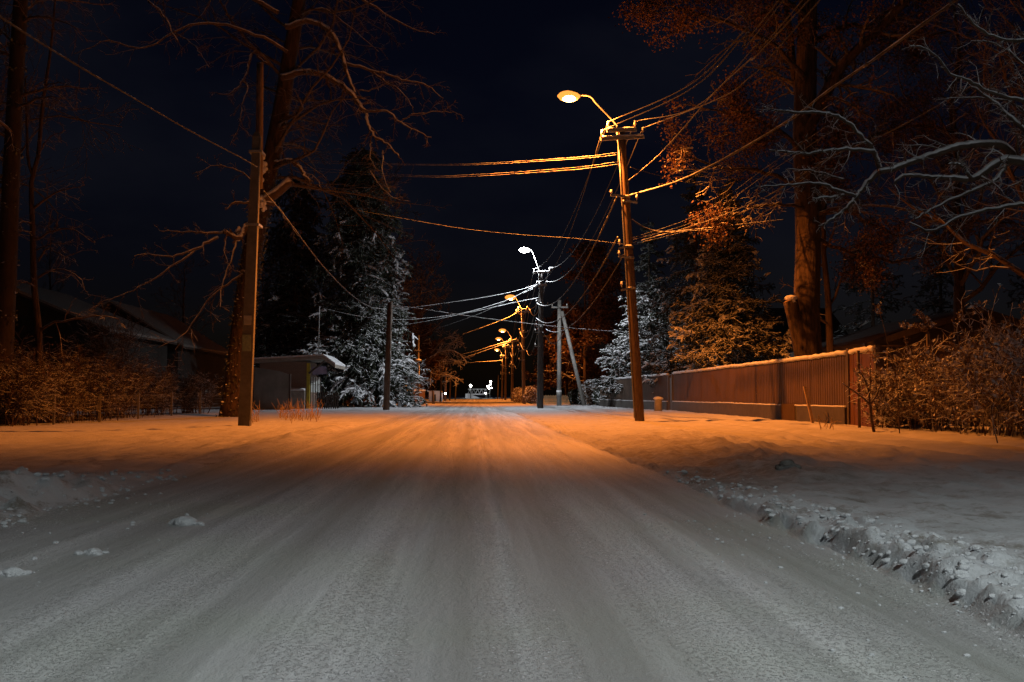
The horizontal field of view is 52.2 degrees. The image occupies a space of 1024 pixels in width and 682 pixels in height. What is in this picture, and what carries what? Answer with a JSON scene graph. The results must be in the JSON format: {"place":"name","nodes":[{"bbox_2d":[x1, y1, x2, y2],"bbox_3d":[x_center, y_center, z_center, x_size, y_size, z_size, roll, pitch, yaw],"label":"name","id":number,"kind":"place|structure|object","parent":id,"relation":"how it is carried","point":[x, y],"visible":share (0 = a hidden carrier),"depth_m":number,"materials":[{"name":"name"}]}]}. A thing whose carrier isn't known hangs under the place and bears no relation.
{"place":"outdoors","nodes":[
{"label":"outdoors","id":0,"kind":"place"},
{"bbox_2d":[0,398,1023,681],"bbox_3d":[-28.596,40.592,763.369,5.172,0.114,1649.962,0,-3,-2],"label":"road","id":1,"kind":"structure","parent":0,"point":[470,540],"depth_m":4.87,"materials":[{"name":"snow"}]},
{"bbox_2d":[0,567,32,576],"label":"snow lump","id":2,"kind":"object","parent":1,"relation":"on","point":[11,571],"visible":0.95,"depth_m":5.06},
{"bbox_2d":[74,548,109,555],"bbox_3d":[-2.319,1.168,5.769,0.175,0.054,0.111,0,-3,-2],"label":"snow lump","id":3,"kind":"object","parent":1,"relation":"on","point":[94,551],"visible":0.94,"depth_m":5.74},
{"bbox_2d":[168,516,203,525],"bbox_3d":[-2.228,1.240,7.149,0.183,0.090,0.185,-3,-4,43],"label":"snow lump","id":4,"kind":"object","parent":1,"relation":"on","point":[185,520],"visible":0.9,"depth_m":7.09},
{"bbox_2d":[0,468,1023,677],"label":"snow clods","id":5,"kind":"object","parent":1,"relation":"on","point":[960,571],"visible":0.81,"depth_m":5.70,"materials":[{"name":"snow"}]},
{"bbox_2d":[0,396,1023,617],"bbox_3d":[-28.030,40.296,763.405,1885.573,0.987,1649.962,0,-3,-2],"label":"snow ground","id":6,"kind":"structure","parent":0,"point":[948,484],"depth_m":12.52,"materials":[{"name":"snow"}]},
{"bbox_2d":[0,341,76,426],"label":"shrub","id":7,"kind":"object","parent":6,"relation":"on","point":[23,397],"visible":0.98,"depth_m":34.34,"materials":[{"name":"plant"}]},
{"bbox_2d":[14,326,73,420],"bbox_3d":[-18.853,1.101,38.829,4.284,3.940,4.362,-2,-4,34],"label":"shrub","id":8,"kind":"object","parent":6,"relation":"on","point":[18,354],"visible":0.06,"depth_m":39.12,"materials":[{"name":"plant"}]},
{"bbox_2d":[25,218,75,291],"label":"bare tree","id":9,"kind":"object","parent":6,"relation":"on","point":[49,273],"visible":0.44,"depth_m":93.75,"materials":[{"name":"brown plant"}]},
{"bbox_2d":[14,342,100,422],"bbox_3d":[-16.501,1.564,37.259,3.620,3.118,3.504,0,-3,-2],"label":"shrub","id":10,"kind":"object","parent":6,"relation":"on","point":[68,388],"visible":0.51,"depth_m":37.10,"materials":[{"name":"plant"}]},
{"bbox_2d":[0,0,119,423],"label":"tree","id":11,"kind":"object","parent":6,"relation":"on","point":[12,125],"visible":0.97,"depth_m":36.53,"materials":[{"name":"brown plant"}]},
{"bbox_2d":[17,0,126,422],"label":"young tree","id":12,"kind":"object","parent":6,"relation":"on","point":[39,328],"visible":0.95,"depth_m":37.46,"materials":[{"name":"brown plant"}]},
{"bbox_2d":[0,0,144,259],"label":"bare tree","id":13,"kind":"object","parent":6,"relation":"on","point":[30,111],"visible":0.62,"depth_m":42.13,"materials":[{"name":"brown plant"}]},
{"bbox_2d":[28,344,145,420],"bbox_3d":[-16.716,1.621,40.493,4.136,3.012,4.354,-3,-4,43],"label":"shrub","id":14,"kind":"object","parent":6,"relation":"on","point":[107,378],"visible":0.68,"depth_m":40.19,"materials":[{"name":"plant"}]},
{"bbox_2d":[14,282,176,409],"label":"house","id":15,"kind":"structure","parent":6,"relation":"on","point":[53,305],"depth_m":57.28,"materials":[{"name":"paint"}]},
{"bbox_2d":[62,305,159,415],"bbox_3d":[-17.482,0.812,45.528,4.334,4.974,4.368,-2,-4,35],"label":"shrub","id":16,"kind":"object","parent":6,"relation":"on","point":[107,349],"visible":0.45,"depth_m":45.28,"materials":[{"name":"plant"}]},
{"bbox_2d":[86,352,181,417],"bbox_3d":[-16.185,1.835,43.633,3.876,2.914,3.498,-1,-3,21],"label":"shrub","id":17,"kind":"object","parent":6,"relation":"on","point":[130,392],"visible":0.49,"depth_m":43.31,"materials":[{"name":"plant"}]},
{"bbox_2d":[52,391,221,424],"bbox_3d":[-14.803,2.707,43.405,0.078,1.301,16.203,0,-3,5],"label":"wire fence","id":18,"kind":"object","parent":6,"relation":"on","point":[139,401],"visible":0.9,"depth_m":41.27,"materials":[{"name":"metal"}]},
{"bbox_2d":[126,359,187,415],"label":"shrub","id":19,"kind":"object","parent":6,"relation":"on","point":[168,391],"visible":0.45,"depth_m":46.00,"materials":[{"name":"plant"}]},
{"bbox_2d":[98,300,227,407],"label":"house","id":20,"kind":"structure","parent":6,"relation":"on","point":[206,355],"depth_m":77.81,"materials":[{"name":"paint"}]},
{"bbox_2d":[152,257,216,334],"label":"bare tree","id":21,"kind":"object","parent":6,"relation":"on","point":[182,306],"visible":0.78,"depth_m":97.44,"materials":[{"name":"brown plant"}]},
{"bbox_2d":[162,369,222,412],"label":"shrub","id":22,"kind":"object","parent":6,"relation":"on","point":[193,389],"visible":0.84,"depth_m":49.15,"materials":[{"name":"plant"}]},
{"bbox_2d":[238,62,265,425],"bbox_3d":[-7.516,-2.778,30.245,0.594,10.770,0.570,0,-3,-2],"label":"utility pole","id":23,"kind":"object","parent":6,"relation":"on","point":[258,154],"visible":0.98,"depth_m":30.00,"materials":[{"name":"wood"}]},
{"bbox_2d":[0,16,256,166],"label":"overhead wire","id":24,"kind":"object","parent":23,"relation":"attached to","point":[27,34],"visible":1,"depth_m":19.43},
{"bbox_2d":[73,0,463,416],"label":"bare tree","id":25,"kind":"object","parent":6,"relation":"on","point":[280,116],"visible":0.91,"depth_m":44.52,"materials":[{"name":"brown plant"}]},
{"bbox_2d":[252,367,290,409],"bbox_3d":[-14.145,2.832,61.424,2.258,2.673,0.130,0,-3,-2],"label":"sheet screen","id":26,"kind":"object","parent":6,"relation":"on","point":[270,387],"visible":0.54,"depth_m":61.42,"materials":[{"name":"metal"}]},
{"bbox_2d":[223,174,354,406],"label":"cedar tree","id":27,"kind":"object","parent":6,"relation":"on","point":[296,334],"visible":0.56,"depth_m":77.89,"materials":[{"name":"green plant"}]},
{"bbox_2d":[273,398,323,422],"bbox_3d":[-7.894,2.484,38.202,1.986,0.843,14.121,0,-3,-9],"label":"grass tuft","id":28,"kind":"object","parent":6,"relation":"on","point":[297,411],"visible":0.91,"depth_m":37.60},
{"bbox_2d":[254,306,344,408],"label":"roadside hut","id":29,"kind":"object","parent":6,"relation":"on","point":[304,371],"visible":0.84,"depth_m":65.51,"materials":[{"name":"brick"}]},
{"bbox_2d":[319,391,339,408],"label":"picket fence","id":30,"kind":"object","parent":6,"relation":"on","point":[329,397],"visible":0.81,"depth_m":66.52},
{"bbox_2d":[291,142,430,407],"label":"cedar tree","id":31,"kind":"object","parent":6,"relation":"on","point":[358,351],"visible":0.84,"depth_m":75.12,"materials":[{"name":"green plant"}]},
{"bbox_2d":[383,302,392,409],"bbox_3d":[-7.346,0.938,61.807,0.546,6.491,0.397,0,-3,-2],"label":"utility pole","id":32,"kind":"object","parent":6,"relation":"on","point":[386,397],"visible":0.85,"depth_m":61.66,"materials":[{"name":"brown wood"}]},
{"bbox_2d":[263,191,386,309],"bbox_3d":[-7.524,-2.981,47.487,0.049,1.689,30.890,0,-3,0],"label":"overhead wire","id":33,"kind":"object","parent":32,"relation":"attached to","point":[312,252],"visible":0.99,"depth_m":39.04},
{"bbox_2d":[393,305,622,331],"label":"overhead wire","id":34,"kind":"object","parent":32,"relation":"attached to","point":[504,320],"visible":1,"depth_m":63.93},
{"bbox_2d":[376,351,432,403],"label":"weeping tree","id":35,"kind":"object","parent":6,"relation":"on","point":[418,377],"visible":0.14,"depth_m":82.52,"materials":[{"name":"brown plant"}]},
{"bbox_2d":[375,161,454,397],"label":"bare tree","id":36,"kind":"object","parent":6,"relation":"on","point":[418,271],"visible":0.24,"depth_m":108.81,"materials":[{"name":"brown plant"}]},
{"bbox_2d":[414,335,421,402],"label":"utility pole","id":37,"kind":"object","parent":6,"relation":"on","point":[418,359],"visible":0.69,"depth_m":103.61,"materials":[{"name":"wood"}]},
{"bbox_2d":[395,262,441,379],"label":"bare tree","id":38,"kind":"object","parent":6,"relation":"on","point":[421,329],"visible":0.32,"depth_m":139.54,"materials":[{"name":"brown plant"}]},
{"bbox_2d":[392,331,449,398],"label":"leafy tree","id":39,"kind":"object","parent":6,"relation":"on","point":[426,374],"visible":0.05,"depth_m":239.00,"materials":[{"name":"brown plant"}]},
{"bbox_2d":[396,318,447,382],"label":"leafy tree","id":40,"kind":"object","parent":6,"relation":"on","point":[426,352],"visible":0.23,"depth_m":185.10,"materials":[{"name":"plant"}]},
{"bbox_2d":[394,240,452,380],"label":"bare tree","id":41,"kind":"object","parent":6,"relation":"on","point":[420,315],"visible":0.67,"depth_m":122.02,"materials":[{"name":"brown plant"}]},
{"bbox_2d":[419,330,473,389],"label":"leaning tree","id":42,"kind":"object","parent":6,"relation":"on","point":[434,354],"visible":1,"depth_m":116.50,"materials":[{"name":"brown plant"}]},
{"bbox_2d":[496,337,509,399],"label":"street lamp","id":43,"kind":"object","parent":6,"relation":"on","point":[505,373],"visible":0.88,"depth_m":184.94,"materials":[{"name":"brown wood"}]},
{"bbox_2d":[499,329,517,400],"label":"street lamp","id":44,"kind":"object","parent":6,"relation":"on","point":[512,366],"visible":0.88,"depth_m":152.05,"materials":[{"name":"brown wood"}]},
{"bbox_2d":[511,387,521,402],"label":"rounded bush","id":45,"kind":"object","parent":6,"relation":"on","point":[514,397],"visible":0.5,"depth_m":117.59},
{"bbox_2d":[505,295,529,403],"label":"street lamp","id":46,"kind":"object","parent":6,"relation":"on","point":[507,297],"visible":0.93,"depth_m":101.12,"materials":[{"name":"brown wood"}]},
{"bbox_2d":[523,385,543,403],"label":"rounded bush","id":47,"kind":"object","parent":6,"relation":"on","point":[529,395],"visible":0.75,"depth_m":99.58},
{"bbox_2d":[519,247,550,407],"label":"street lamp","id":48,"kind":"object","parent":6,"relation":"on","point":[540,285],"visible":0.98,"depth_m":68.10,"materials":[{"name":"metal"}]},
{"bbox_2d":[322,285,535,319],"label":"overhead wire","id":49,"kind":"object","parent":48,"relation":"attached to","point":[431,317],"visible":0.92,"depth_m":68.23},
{"bbox_2d":[525,317,582,390],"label":"leafy tree","id":50,"kind":"object","parent":6,"relation":"on","point":[545,385],"visible":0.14,"depth_m":214.69,"materials":[{"name":"brown plant"}]},
{"bbox_2d":[544,395,569,404],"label":"picket fence","id":51,"kind":"object","parent":6,"relation":"on","point":[554,401],"visible":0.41,"depth_m":88.05,"materials":[{"name":"brown wood"}]},
{"bbox_2d":[530,310,590,393],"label":"leafy tree","id":52,"kind":"object","parent":6,"relation":"on","point":[544,350],"visible":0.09,"depth_m":175.10,"materials":[{"name":"brown plant"}]},
{"bbox_2d":[533,301,597,400],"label":"leafy tree","id":53,"kind":"object","parent":6,"relation":"on","point":[547,362],"visible":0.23,"depth_m":140.24,"materials":[{"name":"brown plant"}]},
{"bbox_2d":[551,300,585,405],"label":"utility pole","id":54,"kind":"object","parent":6,"relation":"on","point":[560,313],"visible":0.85,"depth_m":78.01,"materials":[{"name":"grey concrete"}]},
{"bbox_2d":[567,388,581,404],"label":"rounded bush","id":55,"kind":"object","parent":6,"relation":"on","point":[573,397],"visible":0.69,"depth_m":83.69,"materials":[{"name":"green plant"}]},
{"bbox_2d":[535,240,624,387],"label":"leafy tree","id":56,"kind":"object","parent":6,"relation":"on","point":[600,313],"visible":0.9,"depth_m":107.92,"materials":[{"name":"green plant"}]},
{"bbox_2d":[578,379,597,404],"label":"rounded bush","id":57,"kind":"object","parent":6,"relation":"on","point":[588,399],"visible":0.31,"depth_m":81.68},
{"bbox_2d":[591,389,599,404],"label":"rounded bush","id":58,"kind":"object","parent":6,"relation":"on","point":[595,396],"visible":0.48,"depth_m":75.86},
{"bbox_2d":[557,90,644,420],"bbox_3d":[2.763,-2.591,32.296,2.701,10.446,0.356,0,-3,-2],"label":"street lamp","id":59,"kind":"object","parent":6,"relation":"on","point":[621,137],"visible":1,"depth_m":32.25,"materials":[{"name":"brown wood"}]},
{"bbox_2d":[537,134,601,281],"bbox_3d":[2.216,-4.722,50.338,0.036,1.783,36.004,0,-3,-2],"label":"overhead wire","id":60,"kind":"object","parent":59,"relation":"attached to","point":[579,206],"visible":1,"depth_m":39.33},
{"bbox_2d":[535,126,606,268],"bbox_3d":[2.213,-5.261,50.366,0.036,1.241,36.004,0,-3,-2],"label":"overhead wire","id":61,"kind":"object","parent":59,"relation":"attached to","point":[578,200],"visible":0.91,"depth_m":40.99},
{"bbox_2d":[537,197,616,305],"bbox_3d":[2.426,-2.845,50.239,0.058,1.394,36.008,0,-3,-3],"label":"overhead wire","id":62,"kind":"object","parent":59,"relation":"attached to","point":[589,253],"visible":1,"depth_m":39.12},
{"bbox_2d":[536,236,617,322],"bbox_3d":[2.432,-1.786,50.184,0.049,1.323,36.008,0,-3,-3],"label":"overhead wire","id":63,"kind":"object","parent":59,"relation":"attached to","point":[590,283],"visible":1,"depth_m":38.47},
{"bbox_2d":[550,124,633,267],"bbox_3d":[3.148,-5.243,50.400,0.036,1.328,36.004,0,-3,-2],"label":"overhead wire","id":64,"kind":"object","parent":59,"relation":"attached to","point":[597,209],"visible":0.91,"depth_m":42.25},
{"bbox_2d":[547,139,638,281],"bbox_3d":[3.145,-4.728,50.373,0.036,1.927,36.008,0,-3,-3],"label":"overhead wire","id":65,"kind":"object","parent":59,"relation":"attached to","point":[602,219],"visible":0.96,"depth_m":41.54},
{"bbox_2d":[602,0,783,130],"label":"overhead wire","id":66,"kind":"object","parent":59,"relation":"attached to","point":[719,64],"visible":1,"depth_m":20.00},
{"bbox_2d":[608,0,778,121],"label":"overhead wire","id":67,"kind":"object","parent":59,"relation":"attached to","point":[747,28],"visible":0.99,"depth_m":20.77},
{"bbox_2d":[632,219,783,232],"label":"overhead wire","id":68,"kind":"object","parent":59,"relation":"attached to","point":[700,228],"visible":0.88,"depth_m":33.61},
{"bbox_2d":[628,0,808,180],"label":"overhead wire","id":69,"kind":"object","parent":59,"relation":"attached to","point":[752,58],"visible":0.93,"depth_m":21.89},
{"bbox_2d":[635,0,802,121],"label":"overhead wire","id":70,"kind":"object","parent":59,"relation":"attached to","point":[761,46],"visible":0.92,"depth_m":21.41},
{"bbox_2d":[643,0,820,127],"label":"overhead wire","id":71,"kind":"object","parent":59,"relation":"attached to","point":[752,74],"visible":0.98,"depth_m":21.93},
{"bbox_2d":[633,104,870,239],"bbox_3d":[5.270,-3.701,26.312,0.014,0.819,13.716,1,-3,-12],"label":"overhead wire","id":72,"kind":"object","parent":59,"relation":"attached to","point":[761,177],"visible":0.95,"depth_m":24.15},
{"bbox_2d":[629,0,958,195],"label":"overhead wire","id":73,"kind":"object","parent":59,"relation":"attached to","point":[918,27],"visible":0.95,"depth_m":18.86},
{"bbox_2d":[633,55,1023,242],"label":"overhead wire","id":74,"kind":"object","parent":59,"relation":"attached to","point":[852,147],"visible":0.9,"depth_m":19.70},
{"bbox_2d":[569,238,647,383],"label":"leafy tree","id":75,"kind":"object","parent":6,"relation":"on","point":[591,357],"visible":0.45,"depth_m":120.57,"materials":[{"name":"green plant"}]},
{"bbox_2d":[584,308,662,398],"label":"spruce tree","id":76,"kind":"object","parent":6,"relation":"on","point":[621,357],"visible":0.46,"depth_m":66.57,"materials":[{"name":"white plant"}]},
{"bbox_2d":[597,217,684,402],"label":"spruce tree","id":77,"kind":"object","parent":6,"relation":"on","point":[646,301],"visible":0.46,"depth_m":71.27,"materials":[{"name":"green plant"}]},
{"bbox_2d":[653,396,663,410],"bbox_3d":[6.886,3.003,49.193,0.405,0.793,0.386,3,-4,-42],"label":"stone bollard","id":78,"kind":"object","parent":6,"relation":"on","point":[657,403],"visible":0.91,"depth_m":49.07,"materials":[{"name":"stone"}]},
{"bbox_2d":[668,373,673,409],"bbox_3d":[7.846,2.627,51.505,0.152,2.050,1.120,0,-3,-2],"label":"fence post","id":79,"kind":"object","parent":6,"relation":"on","point":[670,388],"depth_m":51.62,"materials":[{"name":"metal"}]},
{"bbox_2d":[640,164,758,392],"bbox_3d":[10.023,-2.649,54.771,6.582,13.542,7.252,0,-3,-2],"label":"spruce tree","id":80,"kind":"object","parent":6,"relation":"on","point":[691,251],"visible":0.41,"depth_m":55.03,"materials":[{"name":"green plant"}]},
{"bbox_2d":[599,350,846,424],"bbox_3d":[8.474,2.590,49.777,3.110,2.327,47.100,0,-3,-2],"label":"metal fence","id":81,"kind":"object","parent":6,"relation":"on","point":[772,389],"visible":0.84,"depth_m":34.57,"materials":[{"name":"metal"}]},
{"bbox_2d":[666,183,792,368],"bbox_3d":[9.488,-1.905,46.641,5.643,10.302,6.246,0,-3,-2],"label":"spruce tree","id":82,"kind":"object","parent":6,"relation":"on","point":[747,333],"visible":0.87,"depth_m":45.76,"materials":[{"name":"green plant"}]},
{"bbox_2d":[681,176,784,365],"bbox_3d":[12.177,-2.820,60.559,7.387,14.525,6.917,0,-3,-2],"label":"spruce tree","id":83,"kind":"object","parent":6,"relation":"on","point":[750,285],"visible":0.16,"depth_m":60.40,"materials":[{"name":"green plant"}]},
{"bbox_2d":[692,308,847,358],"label":"house","id":84,"kind":"structure","parent":6,"relation":"on","point":[779,327],"depth_m":97.72,"materials":[{"name":"paint"}]},
{"bbox_2d":[775,459,801,469],"bbox_3d":[2.899,1.304,11.000,0.268,0.125,0.163,0,-3,-2],"label":"snow lump","id":85,"kind":"object","parent":6,"relation":"on","point":[784,463],"visible":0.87,"depth_m":10.96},
{"bbox_2d":[803,386,813,422],"bbox_3d":[7.914,1.720,27.857,0.284,1.040,0.070,0,-3,-2],"label":"leaning stake","id":86,"kind":"object","parent":6,"relation":"on","point":[808,404],"visible":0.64,"depth_m":27.83,"materials":[{"name":"brown wood"}]},
{"bbox_2d":[608,0,1023,356],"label":"oak tree","id":87,"kind":"object","parent":6,"relation":"on","point":[802,307],"visible":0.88,"depth_m":35.71,"materials":[{"name":"brown plant"}]},
{"bbox_2d":[778,63,879,352],"bbox_3d":[12.193,-4.288,41.337,5.040,14.542,2.716,3,-4,-42],"label":"bare tree","id":88,"kind":"object","parent":6,"relation":"on","point":[827,321],"visible":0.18,"depth_m":41.63,"materials":[{"name":"brown plant"}]},
{"bbox_2d":[842,363,883,431],"bbox_3d":[7.486,1.260,22.289,0.913,1.572,0.461,0,-3,-2],"label":"sapling","id":89,"kind":"object","parent":6,"relation":"on","point":[869,402],"visible":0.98,"depth_m":22.25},
{"bbox_2d":[846,345,880,426],"bbox_3d":[8.494,1.205,25.280,0.151,2.163,1.920,0,-3,-2],"label":"plank screen","id":90,"kind":"object","parent":6,"relation":"on","point":[866,360],"visible":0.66,"depth_m":25.67,"materials":[{"name":"wood"}]},
{"bbox_2d":[825,209,917,338],"bbox_3d":[21.748,-1.452,63.072,7.564,13.066,7.944,-1,-3,21],"label":"spruce tree","id":91,"kind":"object","parent":6,"relation":"on","point":[872,315],"visible":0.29,"depth_m":62.99,"materials":[{"name":"green plant"}]},
{"bbox_2d":[750,0,1023,258],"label":"snowy tree","id":92,"kind":"object","parent":6,"relation":"on","point":[1009,158],"visible":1,"depth_m":12.37,"materials":[{"name":"brown plant"}]},
{"bbox_2d":[852,362,926,427],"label":"shrub","id":93,"kind":"object","parent":6,"relation":"on","point":[882,393],"visible":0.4,"depth_m":24.10,"materials":[{"name":"plant"}]},
{"bbox_2d":[857,334,930,428],"bbox_3d":[8.707,0.984,23.652,0.374,2.191,1.866,2,-4,-36],"label":"wire fence","id":94,"kind":"object","parent":6,"relation":"on","point":[927,339],"visible":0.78,"depth_m":23.82,"materials":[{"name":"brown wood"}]},
{"bbox_2d":[788,307,1023,365],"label":"house","id":95,"kind":"structure","parent":6,"relation":"on","point":[876,334],"depth_m":44.78,"materials":[{"name":"brown paint"}]},
{"bbox_2d":[789,0,1023,363],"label":"bare tree","id":96,"kind":"object","parent":6,"relation":"on","point":[961,277],"visible":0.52,"depth_m":39.55,"materials":[{"name":"brown plant"}]},
{"bbox_2d":[854,336,989,429],"bbox_3d":[8.985,1.000,22.678,3.037,2.339,2.458,0,-3,-2],"label":"shrub","id":97,"kind":"object","parent":6,"relation":"on","point":[911,407],"visible":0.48,"depth_m":22.86,"materials":[{"name":"plant"}]},
{"bbox_2d":[873,302,975,432],"bbox_3d":[8.217,0.543,20.790,2.025,2.677,0.309,0,-3,-2],"label":"tall stem","id":98,"kind":"object","parent":6,"relation":"on","point":[915,324],"visible":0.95,"depth_m":20.84,"materials":[{"name":"plant"}]},
{"bbox_2d":[908,209,973,317],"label":"spruce tree","id":99,"kind":"object","parent":6,"relation":"on","point":[940,301],"visible":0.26,"depth_m":67.01,"materials":[{"name":"green plant"}]},
{"bbox_2d":[872,0,1023,280],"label":"bare tree","id":100,"kind":"object","parent":6,"relation":"on","point":[1009,172],"visible":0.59,"depth_m":31.18,"materials":[{"name":"brown plant"}]},
{"bbox_2d":[881,366,1021,425],"bbox_3d":[12.249,1.477,25.995,6.990,1.695,0.140,0,-3,-2],"label":"board fence","id":101,"kind":"object","parent":6,"relation":"on","point":[905,420],"visible":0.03,"depth_m":25.93,"materials":[{"name":"brown wood"}]},
{"bbox_2d":[881,327,1023,433],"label":"shrub","id":102,"kind":"object","parent":6,"relation":"on","point":[956,394],"visible":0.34,"depth_m":20.12,"materials":[{"name":"plant"}]},
{"bbox_2d":[896,323,1021,431],"bbox_3d":[9.237,0.888,21.692,2.998,2.450,2.745,3,-4,-44],"label":"shrub","id":103,"kind":"object","parent":6,"relation":"on","point":[920,375],"visible":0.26,"depth_m":21.56,"materials":[{"name":"plant"}]},
{"bbox_2d":[933,283,1023,435],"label":"shrub","id":104,"kind":"object","parent":6,"relation":"on","point":[971,306],"visible":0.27,"depth_m":18.64,"materials":[{"name":"plant"}]},
{"bbox_2d":[936,314,1023,436],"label":"shrub","id":105,"kind":"object","parent":6,"relation":"on","point":[997,405],"visible":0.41,"depth_m":18.78,"materials":[{"name":"plant"}]},
{"bbox_2d":[941,326,1023,442],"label":"shrub","id":106,"kind":"object","parent":6,"relation":"on","point":[1018,365],"visible":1,"depth_m":16.65,"materials":[{"name":"plant"}]},
{"bbox_2d":[957,290,1023,431],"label":"shrub","id":107,"kind":"object","parent":6,"relation":"on","point":[996,325],"visible":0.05,"depth_m":21.07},
{"bbox_2d":[961,304,1023,437],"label":"shrub","id":108,"kind":"object","parent":6,"relation":"on","point":[1009,357],"visible":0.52,"depth_m":18.14,"materials":[{"name":"plant"}]},
{"bbox_2d":[0,0,1023,395],"label":"sky","id":109,"kind":"structure","parent":0,"point":[505,64],"materials":[{"name":"black"}]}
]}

